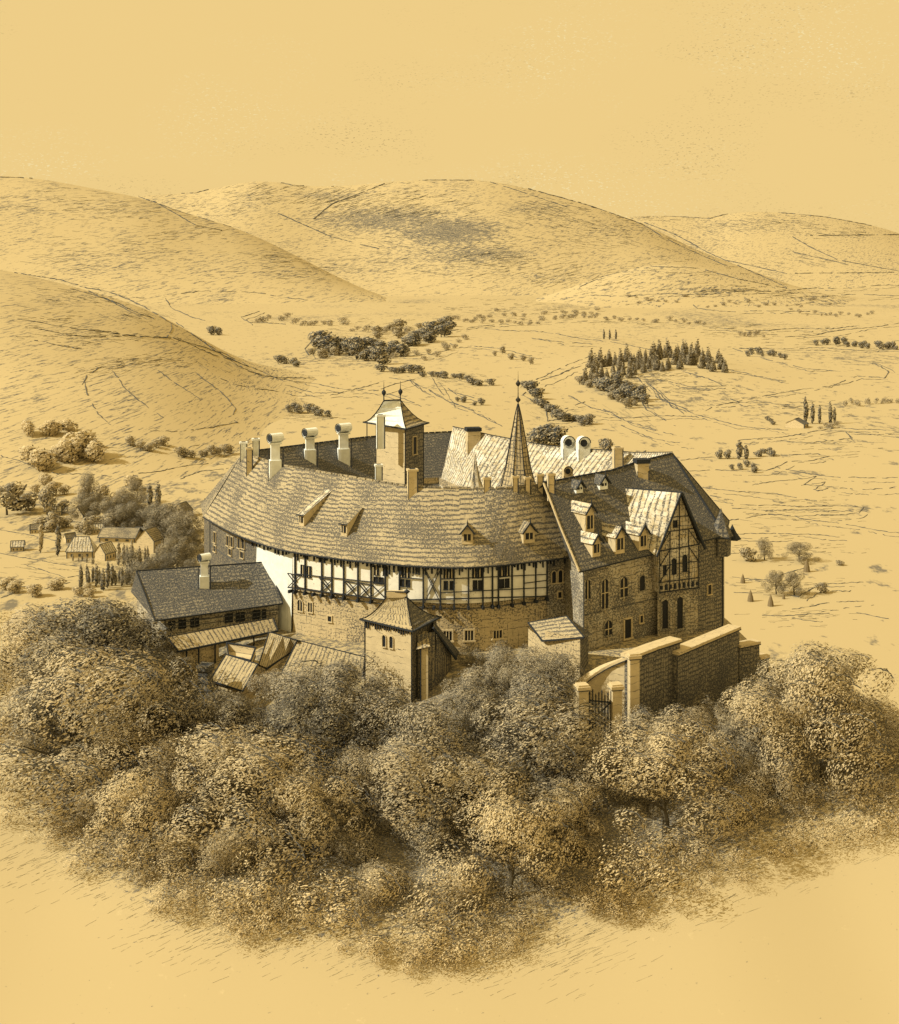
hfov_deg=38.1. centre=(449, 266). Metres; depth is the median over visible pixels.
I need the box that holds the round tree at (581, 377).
[574,375,586,383]
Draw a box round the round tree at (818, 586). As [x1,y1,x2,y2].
[814,582,829,592]
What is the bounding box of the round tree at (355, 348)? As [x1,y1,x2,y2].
[349,341,367,358]
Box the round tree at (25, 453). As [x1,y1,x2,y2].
[18,444,45,464]
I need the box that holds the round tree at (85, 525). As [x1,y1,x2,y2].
[79,520,92,534]
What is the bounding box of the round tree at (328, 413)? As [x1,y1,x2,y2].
[323,410,331,416]
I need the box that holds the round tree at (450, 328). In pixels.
[437,324,454,336]
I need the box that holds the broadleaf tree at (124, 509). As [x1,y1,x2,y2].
[100,503,140,526]
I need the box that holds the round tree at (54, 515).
[45,510,59,526]
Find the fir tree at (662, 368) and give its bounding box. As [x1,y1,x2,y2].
[659,360,664,371]
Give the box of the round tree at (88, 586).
[82,582,92,592]
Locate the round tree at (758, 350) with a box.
[755,346,761,354]
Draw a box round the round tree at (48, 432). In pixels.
[37,420,59,435]
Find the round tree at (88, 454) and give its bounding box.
[83,448,99,461]
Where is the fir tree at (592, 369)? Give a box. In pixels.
[588,362,594,379]
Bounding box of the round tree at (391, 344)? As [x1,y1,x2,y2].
[387,341,397,346]
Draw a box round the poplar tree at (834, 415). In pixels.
[833,407,836,421]
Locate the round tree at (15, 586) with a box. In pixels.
[6,579,24,592]
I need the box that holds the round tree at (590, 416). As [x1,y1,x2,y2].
[579,413,595,423]
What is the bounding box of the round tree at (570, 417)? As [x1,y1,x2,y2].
[564,412,573,420]
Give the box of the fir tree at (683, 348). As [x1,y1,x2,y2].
[679,339,687,357]
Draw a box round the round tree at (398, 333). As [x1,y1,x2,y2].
[392,330,404,337]
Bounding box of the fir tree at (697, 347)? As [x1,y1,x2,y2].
[694,339,700,357]
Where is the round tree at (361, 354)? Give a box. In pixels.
[358,349,371,360]
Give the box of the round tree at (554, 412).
[551,409,562,418]
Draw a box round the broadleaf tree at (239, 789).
[173,719,301,823]
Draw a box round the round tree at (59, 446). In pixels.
[55,439,78,463]
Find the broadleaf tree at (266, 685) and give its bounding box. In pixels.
[243,668,311,730]
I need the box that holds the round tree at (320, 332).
[308,330,331,348]
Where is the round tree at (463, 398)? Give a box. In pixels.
[460,395,466,402]
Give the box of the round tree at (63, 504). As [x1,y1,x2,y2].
[57,499,71,512]
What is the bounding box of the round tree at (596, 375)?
[591,372,600,378]
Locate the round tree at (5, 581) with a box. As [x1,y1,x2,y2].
[0,576,15,589]
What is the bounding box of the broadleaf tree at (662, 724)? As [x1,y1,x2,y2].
[602,704,744,799]
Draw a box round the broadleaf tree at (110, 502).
[84,497,125,520]
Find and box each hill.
[0,176,386,304]
[0,270,318,490]
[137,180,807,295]
[536,265,858,307]
[625,212,898,287]
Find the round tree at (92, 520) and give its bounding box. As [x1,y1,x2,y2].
[81,515,100,530]
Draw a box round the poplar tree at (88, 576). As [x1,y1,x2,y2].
[87,568,90,582]
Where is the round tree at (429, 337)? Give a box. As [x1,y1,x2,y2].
[422,331,438,342]
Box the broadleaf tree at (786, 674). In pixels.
[769,656,818,696]
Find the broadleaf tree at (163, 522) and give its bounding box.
[158,515,189,538]
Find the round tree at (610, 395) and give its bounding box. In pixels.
[606,390,614,398]
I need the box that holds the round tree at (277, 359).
[273,355,283,363]
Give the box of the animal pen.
[226,642,255,661]
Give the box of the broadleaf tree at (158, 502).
[143,500,165,517]
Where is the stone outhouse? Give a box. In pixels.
[528,615,591,679]
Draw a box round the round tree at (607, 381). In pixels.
[599,376,617,392]
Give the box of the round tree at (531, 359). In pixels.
[527,357,533,364]
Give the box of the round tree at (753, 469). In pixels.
[751,466,758,472]
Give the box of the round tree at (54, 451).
[49,444,65,460]
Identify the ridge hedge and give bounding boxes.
[138,196,248,233]
[153,201,221,230]
[278,213,378,248]
[313,183,384,218]
[331,179,643,224]
[491,182,565,206]
[592,207,871,225]
[644,222,785,286]
[644,225,726,265]
[651,266,786,288]
[728,260,893,273]
[792,236,896,270]
[793,251,844,263]
[810,234,898,235]
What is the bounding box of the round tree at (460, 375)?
[455,373,464,378]
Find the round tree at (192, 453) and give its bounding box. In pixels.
[188,450,195,457]
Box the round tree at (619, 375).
[611,371,624,379]
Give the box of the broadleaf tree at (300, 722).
[237,680,380,783]
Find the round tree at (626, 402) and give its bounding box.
[619,398,633,407]
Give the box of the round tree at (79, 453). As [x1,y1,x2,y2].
[71,438,89,457]
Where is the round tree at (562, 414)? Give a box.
[557,412,569,421]
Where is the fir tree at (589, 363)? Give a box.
[585,348,593,367]
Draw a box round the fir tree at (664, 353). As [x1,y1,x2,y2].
[663,347,666,357]
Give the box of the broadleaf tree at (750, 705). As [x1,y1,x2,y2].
[682,674,837,774]
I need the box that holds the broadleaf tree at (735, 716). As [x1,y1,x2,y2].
[718,688,769,730]
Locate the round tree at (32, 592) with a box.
[25,584,42,596]
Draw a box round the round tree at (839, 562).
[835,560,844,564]
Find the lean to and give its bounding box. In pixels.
[167,617,278,674]
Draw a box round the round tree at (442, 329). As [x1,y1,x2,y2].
[433,325,449,336]
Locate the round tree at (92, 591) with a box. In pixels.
[84,588,96,597]
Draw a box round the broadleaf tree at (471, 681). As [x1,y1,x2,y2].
[440,673,503,719]
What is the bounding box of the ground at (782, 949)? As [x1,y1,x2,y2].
[0,561,898,1023]
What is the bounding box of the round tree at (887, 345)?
[884,341,891,348]
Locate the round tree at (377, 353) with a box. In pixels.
[370,345,390,363]
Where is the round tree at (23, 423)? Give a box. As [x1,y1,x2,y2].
[20,420,34,432]
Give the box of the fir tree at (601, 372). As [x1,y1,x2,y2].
[599,365,603,376]
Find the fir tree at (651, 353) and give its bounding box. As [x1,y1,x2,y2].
[647,344,654,361]
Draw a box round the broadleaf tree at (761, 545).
[753,538,774,559]
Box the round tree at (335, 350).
[330,346,341,355]
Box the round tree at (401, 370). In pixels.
[397,365,406,372]
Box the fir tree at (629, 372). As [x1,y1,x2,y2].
[625,363,633,378]
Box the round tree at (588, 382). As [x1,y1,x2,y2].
[583,379,592,386]
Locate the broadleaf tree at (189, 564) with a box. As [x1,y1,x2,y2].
[184,559,200,566]
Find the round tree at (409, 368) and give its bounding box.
[402,364,416,372]
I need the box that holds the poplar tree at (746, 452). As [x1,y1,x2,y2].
[743,445,748,458]
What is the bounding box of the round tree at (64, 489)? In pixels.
[58,484,70,494]
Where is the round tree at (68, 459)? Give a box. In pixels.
[61,444,75,461]
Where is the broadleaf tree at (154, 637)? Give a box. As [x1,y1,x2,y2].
[118,614,166,658]
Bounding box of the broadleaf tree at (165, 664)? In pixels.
[87,645,196,746]
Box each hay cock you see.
[740,574,744,583]
[747,590,753,601]
[767,595,773,606]
[803,559,809,572]
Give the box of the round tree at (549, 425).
[537,423,558,439]
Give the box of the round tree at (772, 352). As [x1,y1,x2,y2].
[770,349,776,355]
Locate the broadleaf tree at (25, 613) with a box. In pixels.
[0,602,95,701]
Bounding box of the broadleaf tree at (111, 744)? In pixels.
[58,713,188,812]
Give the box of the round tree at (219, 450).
[215,446,222,453]
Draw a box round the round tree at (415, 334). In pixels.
[401,333,416,344]
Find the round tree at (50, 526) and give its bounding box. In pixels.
[43,519,58,531]
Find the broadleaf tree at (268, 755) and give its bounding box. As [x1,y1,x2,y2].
[143,720,345,880]
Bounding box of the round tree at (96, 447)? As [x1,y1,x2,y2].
[85,439,106,461]
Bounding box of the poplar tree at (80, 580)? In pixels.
[78,571,81,587]
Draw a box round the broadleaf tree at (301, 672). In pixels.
[267,661,340,721]
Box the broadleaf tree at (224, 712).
[184,691,284,774]
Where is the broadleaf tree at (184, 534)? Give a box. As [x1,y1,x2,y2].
[173,529,203,555]
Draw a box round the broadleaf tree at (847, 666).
[744,640,883,740]
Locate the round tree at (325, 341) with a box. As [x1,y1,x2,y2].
[314,334,339,351]
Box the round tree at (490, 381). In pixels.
[484,378,495,384]
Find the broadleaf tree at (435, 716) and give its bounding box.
[366,694,505,828]
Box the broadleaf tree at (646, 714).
[620,704,694,778]
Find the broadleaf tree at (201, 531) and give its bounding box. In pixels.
[172,526,202,546]
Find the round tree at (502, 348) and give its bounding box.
[499,346,505,352]
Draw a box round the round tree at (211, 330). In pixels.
[206,327,215,334]
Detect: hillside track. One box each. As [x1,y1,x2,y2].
[14,272,237,361]
[21,319,168,337]
[37,328,118,336]
[72,289,153,318]
[89,291,129,311]
[95,325,171,337]
[173,337,261,375]
[178,338,248,366]
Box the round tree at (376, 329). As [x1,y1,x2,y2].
[370,325,382,332]
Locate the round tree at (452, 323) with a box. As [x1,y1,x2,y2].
[445,320,456,328]
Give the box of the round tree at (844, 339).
[840,336,847,343]
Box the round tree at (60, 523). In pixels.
[54,516,66,526]
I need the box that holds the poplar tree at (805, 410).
[803,396,808,421]
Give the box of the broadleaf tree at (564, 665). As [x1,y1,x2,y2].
[528,649,597,716]
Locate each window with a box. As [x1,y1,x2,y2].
[178,620,182,628]
[190,618,194,627]
[212,531,215,543]
[212,544,216,552]
[224,614,228,622]
[225,535,229,546]
[227,547,231,556]
[229,536,233,547]
[229,613,232,622]
[236,537,240,549]
[236,612,239,621]
[239,550,243,559]
[240,539,244,549]
[240,612,244,620]
[252,610,256,618]
[262,609,266,617]
[296,599,303,612]
[300,564,303,576]
[306,566,311,577]
[306,601,313,613]
[326,615,332,622]
[373,576,378,583]
[374,565,378,575]
[379,577,383,584]
[381,634,386,647]
[388,636,393,649]
[399,579,404,586]
[405,567,409,578]
[405,579,409,587]
[442,629,453,641]
[443,568,447,578]
[443,581,447,589]
[449,569,453,577]
[449,581,453,589]
[463,629,475,642]
[472,568,476,578]
[473,580,477,590]
[477,568,481,578]
[478,580,481,590]
[491,628,503,640]
[499,566,503,577]
[499,579,503,588]
[504,578,509,587]
[505,566,509,576]
[550,570,557,584]
[557,569,563,583]
[557,591,562,598]
[584,579,591,601]
[600,577,610,611]
[604,619,613,638]
[618,576,629,600]
[638,575,646,592]
[639,614,644,623]
[659,597,671,631]
[663,565,666,574]
[671,558,676,574]
[673,520,677,527]
[674,594,685,631]
[682,555,687,571]
[707,583,712,595]
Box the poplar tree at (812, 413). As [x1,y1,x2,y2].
[810,402,814,423]
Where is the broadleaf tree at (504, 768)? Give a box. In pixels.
[396,749,574,881]
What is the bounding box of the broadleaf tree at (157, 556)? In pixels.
[151,552,168,568]
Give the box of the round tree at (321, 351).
[316,348,329,357]
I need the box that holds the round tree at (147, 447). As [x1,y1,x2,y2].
[142,442,155,451]
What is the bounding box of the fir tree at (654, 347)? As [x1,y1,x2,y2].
[651,341,657,356]
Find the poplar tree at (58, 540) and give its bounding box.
[55,524,61,555]
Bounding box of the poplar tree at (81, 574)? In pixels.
[79,564,83,586]
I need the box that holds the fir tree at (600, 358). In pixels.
[597,347,603,366]
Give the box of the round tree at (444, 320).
[437,315,453,324]
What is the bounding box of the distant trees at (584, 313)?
[254,294,898,428]
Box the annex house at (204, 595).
[131,553,282,655]
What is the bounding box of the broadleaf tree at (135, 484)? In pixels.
[128,477,147,502]
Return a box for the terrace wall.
[621,624,769,738]
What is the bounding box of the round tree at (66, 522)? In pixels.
[63,517,72,527]
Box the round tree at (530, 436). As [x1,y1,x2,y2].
[526,429,542,443]
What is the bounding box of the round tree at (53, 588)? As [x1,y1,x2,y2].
[47,580,57,590]
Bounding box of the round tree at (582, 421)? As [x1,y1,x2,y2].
[577,419,586,425]
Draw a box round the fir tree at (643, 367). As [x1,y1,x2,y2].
[640,359,647,372]
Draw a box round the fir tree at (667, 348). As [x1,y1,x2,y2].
[665,337,669,356]
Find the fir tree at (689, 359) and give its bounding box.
[685,349,693,365]
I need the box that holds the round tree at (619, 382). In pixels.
[608,377,627,387]
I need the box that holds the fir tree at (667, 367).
[665,357,670,370]
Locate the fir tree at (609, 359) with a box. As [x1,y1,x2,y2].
[607,350,612,365]
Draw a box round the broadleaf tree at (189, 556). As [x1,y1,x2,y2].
[173,541,200,565]
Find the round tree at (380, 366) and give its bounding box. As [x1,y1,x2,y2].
[375,363,387,371]
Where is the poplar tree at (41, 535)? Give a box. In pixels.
[38,521,43,552]
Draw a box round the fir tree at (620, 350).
[615,348,625,367]
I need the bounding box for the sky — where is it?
[0,0,898,232]
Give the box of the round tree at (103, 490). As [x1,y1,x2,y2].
[96,484,109,499]
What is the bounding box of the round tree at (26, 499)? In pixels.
[16,491,39,510]
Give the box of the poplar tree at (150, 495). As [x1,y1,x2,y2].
[146,483,153,506]
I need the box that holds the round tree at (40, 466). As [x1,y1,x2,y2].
[30,456,48,471]
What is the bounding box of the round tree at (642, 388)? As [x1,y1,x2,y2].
[635,385,647,397]
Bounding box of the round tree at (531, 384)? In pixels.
[522,381,539,389]
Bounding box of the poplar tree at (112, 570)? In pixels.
[110,565,114,585]
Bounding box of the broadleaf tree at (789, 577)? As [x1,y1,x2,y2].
[782,571,809,596]
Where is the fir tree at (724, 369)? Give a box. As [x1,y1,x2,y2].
[721,358,728,372]
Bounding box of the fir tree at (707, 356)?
[704,347,711,362]
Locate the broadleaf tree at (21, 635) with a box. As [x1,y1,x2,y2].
[0,607,100,725]
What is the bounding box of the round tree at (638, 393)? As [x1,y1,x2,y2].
[633,389,645,401]
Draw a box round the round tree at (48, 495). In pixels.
[38,487,58,514]
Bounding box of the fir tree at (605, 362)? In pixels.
[603,354,607,366]
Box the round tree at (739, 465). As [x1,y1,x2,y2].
[737,462,742,469]
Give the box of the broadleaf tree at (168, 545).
[149,535,200,566]
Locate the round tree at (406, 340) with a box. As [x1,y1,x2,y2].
[401,335,419,345]
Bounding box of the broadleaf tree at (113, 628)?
[45,597,155,679]
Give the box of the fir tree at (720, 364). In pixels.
[717,353,723,369]
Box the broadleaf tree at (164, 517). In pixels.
[146,506,179,535]
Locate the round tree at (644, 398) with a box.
[638,393,649,404]
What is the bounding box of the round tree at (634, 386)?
[626,384,639,395]
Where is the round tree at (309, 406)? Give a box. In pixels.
[303,403,314,412]
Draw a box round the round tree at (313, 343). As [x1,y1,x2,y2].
[310,335,323,348]
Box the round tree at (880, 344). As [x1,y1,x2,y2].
[876,341,884,348]
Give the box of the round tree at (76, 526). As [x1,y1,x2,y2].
[73,521,82,531]
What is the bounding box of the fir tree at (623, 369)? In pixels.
[620,362,626,374]
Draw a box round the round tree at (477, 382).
[474,380,484,385]
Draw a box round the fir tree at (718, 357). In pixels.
[714,349,720,362]
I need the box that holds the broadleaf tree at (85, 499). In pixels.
[64,491,108,519]
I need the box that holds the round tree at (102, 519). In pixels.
[96,515,109,526]
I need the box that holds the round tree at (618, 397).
[613,394,623,401]
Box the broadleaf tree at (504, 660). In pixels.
[481,647,534,701]
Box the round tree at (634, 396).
[631,391,640,399]
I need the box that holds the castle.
[200,380,740,651]
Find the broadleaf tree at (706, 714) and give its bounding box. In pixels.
[677,707,732,745]
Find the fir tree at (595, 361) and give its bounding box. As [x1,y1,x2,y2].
[592,353,598,368]
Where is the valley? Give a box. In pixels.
[0,288,898,672]
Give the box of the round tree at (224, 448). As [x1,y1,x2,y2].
[219,443,231,453]
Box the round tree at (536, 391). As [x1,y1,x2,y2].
[528,388,544,397]
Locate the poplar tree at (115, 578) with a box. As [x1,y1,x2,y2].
[114,571,116,584]
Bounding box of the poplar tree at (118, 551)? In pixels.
[116,541,120,565]
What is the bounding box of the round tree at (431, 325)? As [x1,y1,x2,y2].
[422,320,441,332]
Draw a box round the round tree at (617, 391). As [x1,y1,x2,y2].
[612,389,626,397]
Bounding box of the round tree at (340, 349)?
[333,342,343,353]
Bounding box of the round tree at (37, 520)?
[33,516,47,528]
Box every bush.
[0,713,19,726]
[22,723,76,752]
[73,762,117,795]
[77,786,125,826]
[77,802,111,817]
[80,735,101,755]
[89,740,122,761]
[102,797,144,830]
[109,770,157,800]
[114,759,151,788]
[115,789,161,819]
[124,802,151,829]
[126,745,178,780]
[134,781,196,825]
[145,753,194,783]
[147,731,181,763]
[150,689,204,738]
[150,788,194,827]
[152,830,204,870]
[173,772,226,807]
[177,785,227,827]
[180,715,198,734]
[192,767,235,798]
[192,832,228,865]
[193,834,254,878]
[199,822,255,875]
[216,830,268,874]
[217,824,271,869]
[227,799,260,826]
[240,765,275,797]
[247,769,277,794]
[253,856,290,880]
[260,779,320,821]
[279,810,317,847]
[300,747,337,764]
[300,807,348,843]
[304,759,336,787]
[304,807,359,847]
[305,764,359,800]
[310,793,371,830]
[310,802,351,834]
[314,823,362,866]
[326,816,385,865]
[351,685,391,721]
[351,858,397,894]
[354,693,413,729]
[357,857,417,909]
[357,880,395,909]
[361,747,407,776]
[362,754,391,788]
[363,672,385,692]
[365,777,411,823]
[371,804,409,836]
[375,732,412,753]
[377,766,431,798]
[389,804,455,844]
[406,815,463,864]
[427,784,491,827]
[434,860,501,914]
[442,769,489,810]
[442,875,491,908]
[447,710,488,748]
[452,706,488,725]
[454,687,500,715]
[457,642,486,669]
[458,664,505,707]
[459,810,496,838]
[472,763,518,790]
[479,819,504,844]
[484,640,517,665]
[501,705,541,736]
[508,838,565,891]
[518,806,560,845]
[526,748,566,778]
[534,781,584,823]
[536,738,600,779]
[539,809,594,857]
[541,779,592,830]
[549,750,604,786]
[556,809,600,835]
[557,765,597,790]
[561,832,592,853]
[562,827,601,854]
[562,831,603,865]
[585,762,633,792]
[600,764,660,804]
[610,773,646,800]
[626,793,661,818]
[630,776,682,806]
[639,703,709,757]
[639,770,671,805]
[658,755,703,781]
[684,744,710,770]
[688,691,735,725]
[694,701,722,719]
[701,745,758,778]
[703,776,739,798]
[707,737,759,779]
[708,729,741,752]
[711,752,758,776]
[715,720,744,742]
[715,785,760,825]
[721,687,745,711]
[727,772,762,794]
[731,753,769,784]
[732,728,758,755]
[733,785,777,819]
[738,674,790,695]
[739,761,804,805]
[743,728,784,758]
[745,679,783,699]
[745,744,802,784]
[745,755,782,788]
[747,727,806,768]
[752,718,802,742]
[758,728,809,761]
[771,700,817,730]
[771,750,824,787]
[834,693,894,721]
[834,694,884,723]
[847,721,898,758]
[847,736,887,762]
[848,717,889,742]
[850,706,898,738]
[850,734,898,769]
[867,727,897,751]
[876,700,898,731]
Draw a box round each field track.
[0,553,74,565]
[1,455,109,476]
[24,564,83,577]
[84,381,110,424]
[113,371,163,417]
[138,463,208,473]
[154,420,237,431]
[158,370,198,397]
[165,298,204,320]
[172,291,304,299]
[176,322,284,381]
[181,468,226,478]
[195,372,235,413]
[220,378,378,396]
[241,311,281,323]
[247,370,413,390]
[287,385,343,392]
[295,382,416,394]
[394,378,496,423]
[417,384,501,425]
[450,343,531,355]
[485,328,649,349]
[521,366,579,386]
[522,392,696,420]
[550,414,693,423]
[592,284,898,295]
[603,409,655,429]
[621,425,679,442]
[649,384,688,410]
[650,385,689,411]
[657,379,725,386]
[658,287,892,297]
[695,461,897,477]
[698,308,822,312]
[698,415,781,429]
[707,363,888,409]
[708,488,816,500]
[713,493,824,505]
[713,500,863,515]
[716,326,852,330]
[716,328,853,332]
[722,364,892,407]
[728,369,782,380]
[730,514,898,532]
[732,508,836,510]
[733,348,832,370]
[736,568,803,580]
[737,402,789,404]
[740,347,898,350]
[742,427,885,451]
[744,431,890,443]
[744,533,834,536]
[745,535,846,540]
[746,513,841,515]
[748,466,890,482]
[753,476,893,489]
[757,431,894,442]
[762,613,829,615]
[766,509,867,520]
[775,453,828,461]
[781,519,894,536]
[788,323,897,336]
[794,601,859,608]
[796,326,897,338]
[801,482,896,494]
[804,434,897,444]
[813,294,898,296]
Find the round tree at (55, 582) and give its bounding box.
[49,577,66,589]
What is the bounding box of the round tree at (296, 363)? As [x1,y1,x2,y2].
[292,360,299,366]
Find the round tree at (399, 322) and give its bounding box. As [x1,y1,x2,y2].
[393,318,406,326]
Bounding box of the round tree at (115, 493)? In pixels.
[109,491,127,502]
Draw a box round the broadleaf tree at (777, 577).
[762,570,788,594]
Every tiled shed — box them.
[213,654,266,701]
[258,632,299,685]
[279,640,363,683]
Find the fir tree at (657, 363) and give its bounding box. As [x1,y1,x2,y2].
[652,353,660,370]
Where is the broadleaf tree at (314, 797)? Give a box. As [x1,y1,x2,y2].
[241,756,375,860]
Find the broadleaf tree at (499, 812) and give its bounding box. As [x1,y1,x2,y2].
[421,780,593,900]
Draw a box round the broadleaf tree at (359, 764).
[313,744,391,823]
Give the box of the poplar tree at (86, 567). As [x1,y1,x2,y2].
[85,564,87,581]
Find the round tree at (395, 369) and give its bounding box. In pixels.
[390,367,399,373]
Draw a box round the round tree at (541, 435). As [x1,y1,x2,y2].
[532,426,554,444]
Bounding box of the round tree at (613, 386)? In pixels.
[608,383,618,392]
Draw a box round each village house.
[10,540,25,551]
[29,523,41,533]
[50,506,61,515]
[63,532,76,542]
[65,536,96,558]
[72,504,92,520]
[91,523,103,533]
[94,541,116,560]
[97,527,143,542]
[136,526,164,552]
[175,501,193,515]
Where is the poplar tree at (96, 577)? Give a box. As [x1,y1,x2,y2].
[94,564,98,586]
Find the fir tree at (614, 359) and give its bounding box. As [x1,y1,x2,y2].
[613,352,616,364]
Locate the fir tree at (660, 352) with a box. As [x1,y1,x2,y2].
[657,341,663,359]
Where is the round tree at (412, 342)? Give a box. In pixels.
[407,337,420,345]
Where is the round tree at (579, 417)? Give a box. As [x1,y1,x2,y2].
[576,414,583,420]
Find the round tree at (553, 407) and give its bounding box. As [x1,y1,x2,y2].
[546,405,559,411]
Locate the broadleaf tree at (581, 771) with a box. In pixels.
[521,724,633,807]
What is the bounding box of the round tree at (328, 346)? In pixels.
[324,342,340,354]
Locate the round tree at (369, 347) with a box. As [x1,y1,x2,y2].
[364,345,376,353]
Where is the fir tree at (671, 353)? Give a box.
[668,346,672,357]
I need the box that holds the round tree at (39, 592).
[28,583,41,595]
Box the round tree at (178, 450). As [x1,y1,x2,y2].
[173,446,185,456]
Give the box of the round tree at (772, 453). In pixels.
[766,450,775,455]
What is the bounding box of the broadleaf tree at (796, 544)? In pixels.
[782,541,819,563]
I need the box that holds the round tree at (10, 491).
[0,481,26,514]
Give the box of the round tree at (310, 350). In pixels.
[306,348,314,354]
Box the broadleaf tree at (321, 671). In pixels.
[308,660,366,724]
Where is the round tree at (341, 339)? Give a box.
[332,336,343,344]
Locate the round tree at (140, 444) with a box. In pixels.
[135,441,145,449]
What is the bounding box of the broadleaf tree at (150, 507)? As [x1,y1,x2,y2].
[138,503,169,530]
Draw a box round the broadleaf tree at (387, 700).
[310,686,431,777]
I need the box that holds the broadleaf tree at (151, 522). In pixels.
[144,511,171,535]
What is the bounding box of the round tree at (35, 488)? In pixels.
[30,484,40,493]
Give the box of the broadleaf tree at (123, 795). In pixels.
[83,764,206,856]
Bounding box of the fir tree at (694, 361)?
[691,349,696,364]
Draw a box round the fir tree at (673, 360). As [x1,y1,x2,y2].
[671,348,677,364]
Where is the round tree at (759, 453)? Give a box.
[753,450,762,456]
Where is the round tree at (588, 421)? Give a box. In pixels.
[585,417,591,424]
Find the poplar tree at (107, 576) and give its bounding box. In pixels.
[105,565,110,587]
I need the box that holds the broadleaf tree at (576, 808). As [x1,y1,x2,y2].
[528,777,606,854]
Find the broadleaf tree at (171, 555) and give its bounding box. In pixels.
[160,548,186,567]
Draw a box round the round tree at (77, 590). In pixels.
[71,586,85,595]
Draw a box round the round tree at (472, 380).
[466,378,477,384]
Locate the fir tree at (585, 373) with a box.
[582,366,588,381]
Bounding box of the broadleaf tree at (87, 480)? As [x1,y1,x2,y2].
[77,472,101,504]
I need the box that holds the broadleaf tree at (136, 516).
[120,510,142,524]
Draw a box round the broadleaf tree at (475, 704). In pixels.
[423,684,503,757]
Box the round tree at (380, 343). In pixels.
[374,340,387,348]
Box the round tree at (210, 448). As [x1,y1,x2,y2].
[207,444,217,454]
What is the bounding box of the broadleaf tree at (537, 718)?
[439,693,613,832]
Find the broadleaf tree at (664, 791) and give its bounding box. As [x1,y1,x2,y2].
[583,718,763,841]
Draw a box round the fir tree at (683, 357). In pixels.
[682,351,685,362]
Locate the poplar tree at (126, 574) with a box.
[125,565,128,583]
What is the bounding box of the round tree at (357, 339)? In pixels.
[348,335,370,348]
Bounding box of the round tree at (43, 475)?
[38,473,52,483]
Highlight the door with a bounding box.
[623,617,633,640]
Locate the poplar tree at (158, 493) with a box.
[154,482,161,503]
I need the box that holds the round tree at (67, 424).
[61,419,77,432]
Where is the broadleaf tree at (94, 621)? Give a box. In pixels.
[6,595,196,734]
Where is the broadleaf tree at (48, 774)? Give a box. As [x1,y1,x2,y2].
[0,642,180,819]
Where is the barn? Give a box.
[785,417,808,428]
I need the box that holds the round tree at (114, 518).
[103,513,122,526]
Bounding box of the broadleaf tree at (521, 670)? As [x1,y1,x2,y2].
[503,645,567,708]
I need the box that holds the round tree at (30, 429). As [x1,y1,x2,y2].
[23,422,34,436]
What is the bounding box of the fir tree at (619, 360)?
[616,351,622,366]
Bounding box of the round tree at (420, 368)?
[413,364,424,372]
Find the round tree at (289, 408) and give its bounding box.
[285,405,292,411]
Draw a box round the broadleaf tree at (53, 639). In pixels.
[0,628,160,762]
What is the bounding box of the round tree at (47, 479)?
[38,475,53,486]
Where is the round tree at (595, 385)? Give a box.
[591,376,609,390]
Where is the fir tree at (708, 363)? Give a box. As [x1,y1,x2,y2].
[705,356,710,369]
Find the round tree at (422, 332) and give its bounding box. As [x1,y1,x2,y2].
[418,327,436,341]
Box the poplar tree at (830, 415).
[828,401,832,422]
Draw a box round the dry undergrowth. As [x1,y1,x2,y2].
[0,705,898,1003]
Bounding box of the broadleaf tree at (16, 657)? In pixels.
[0,610,66,691]
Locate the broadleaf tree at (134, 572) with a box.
[119,561,157,585]
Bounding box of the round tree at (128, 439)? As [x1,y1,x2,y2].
[125,436,136,445]
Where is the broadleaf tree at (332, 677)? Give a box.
[263,651,423,746]
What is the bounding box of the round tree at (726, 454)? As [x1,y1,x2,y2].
[723,449,731,458]
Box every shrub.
[0,699,41,753]
[0,788,85,833]
[20,810,89,850]
[49,806,100,837]
[58,827,157,879]
[67,817,152,864]
[78,814,166,870]
[115,828,199,881]
[123,858,164,889]
[134,850,178,880]
[136,827,213,881]
[136,856,223,910]
[143,885,208,920]
[153,867,228,916]
[192,862,284,925]
[204,842,320,928]
[207,892,273,935]
[209,878,260,907]
[216,897,284,948]
[223,876,323,940]
[227,868,288,901]
[244,874,295,907]
[267,890,311,923]
[269,868,332,908]
[272,879,330,918]
[285,857,410,940]
[300,894,359,930]
[327,869,390,917]
[332,923,392,959]
[337,887,392,928]
[355,900,457,963]
[370,932,428,967]
[378,848,503,930]
[386,923,451,973]
[387,900,474,966]
[399,941,455,976]
[403,885,459,927]
[416,937,473,967]
[419,914,502,977]
[452,911,500,947]
[466,891,547,934]
[467,916,528,958]
[488,879,546,913]
[488,914,539,960]
[501,871,564,902]
[515,855,591,897]
[546,818,701,902]
[548,869,623,914]
[572,877,634,920]
[577,866,651,911]
[585,866,642,914]
[593,887,657,926]
[602,825,706,888]
[608,831,676,890]
[652,811,737,866]
[664,875,714,911]
[679,837,728,874]
[703,783,779,831]
[703,858,756,885]
[728,827,799,868]
[754,773,817,816]
[760,809,839,853]
[783,767,843,808]
[784,791,820,818]
[798,805,873,845]
[829,759,898,803]
[839,793,898,846]
[844,762,898,797]
[849,775,898,811]
[858,743,898,776]
[863,766,898,793]
[872,791,898,833]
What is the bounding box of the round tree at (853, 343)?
[851,341,857,346]
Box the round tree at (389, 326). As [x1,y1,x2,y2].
[383,324,391,330]
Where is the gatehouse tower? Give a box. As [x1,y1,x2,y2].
[359,588,458,704]
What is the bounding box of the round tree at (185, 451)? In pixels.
[180,448,189,456]
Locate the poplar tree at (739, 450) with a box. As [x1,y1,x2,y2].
[736,440,743,458]
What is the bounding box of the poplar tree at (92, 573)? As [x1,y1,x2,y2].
[91,566,94,581]
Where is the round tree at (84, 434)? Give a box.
[62,429,96,452]
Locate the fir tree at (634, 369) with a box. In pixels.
[631,360,637,374]

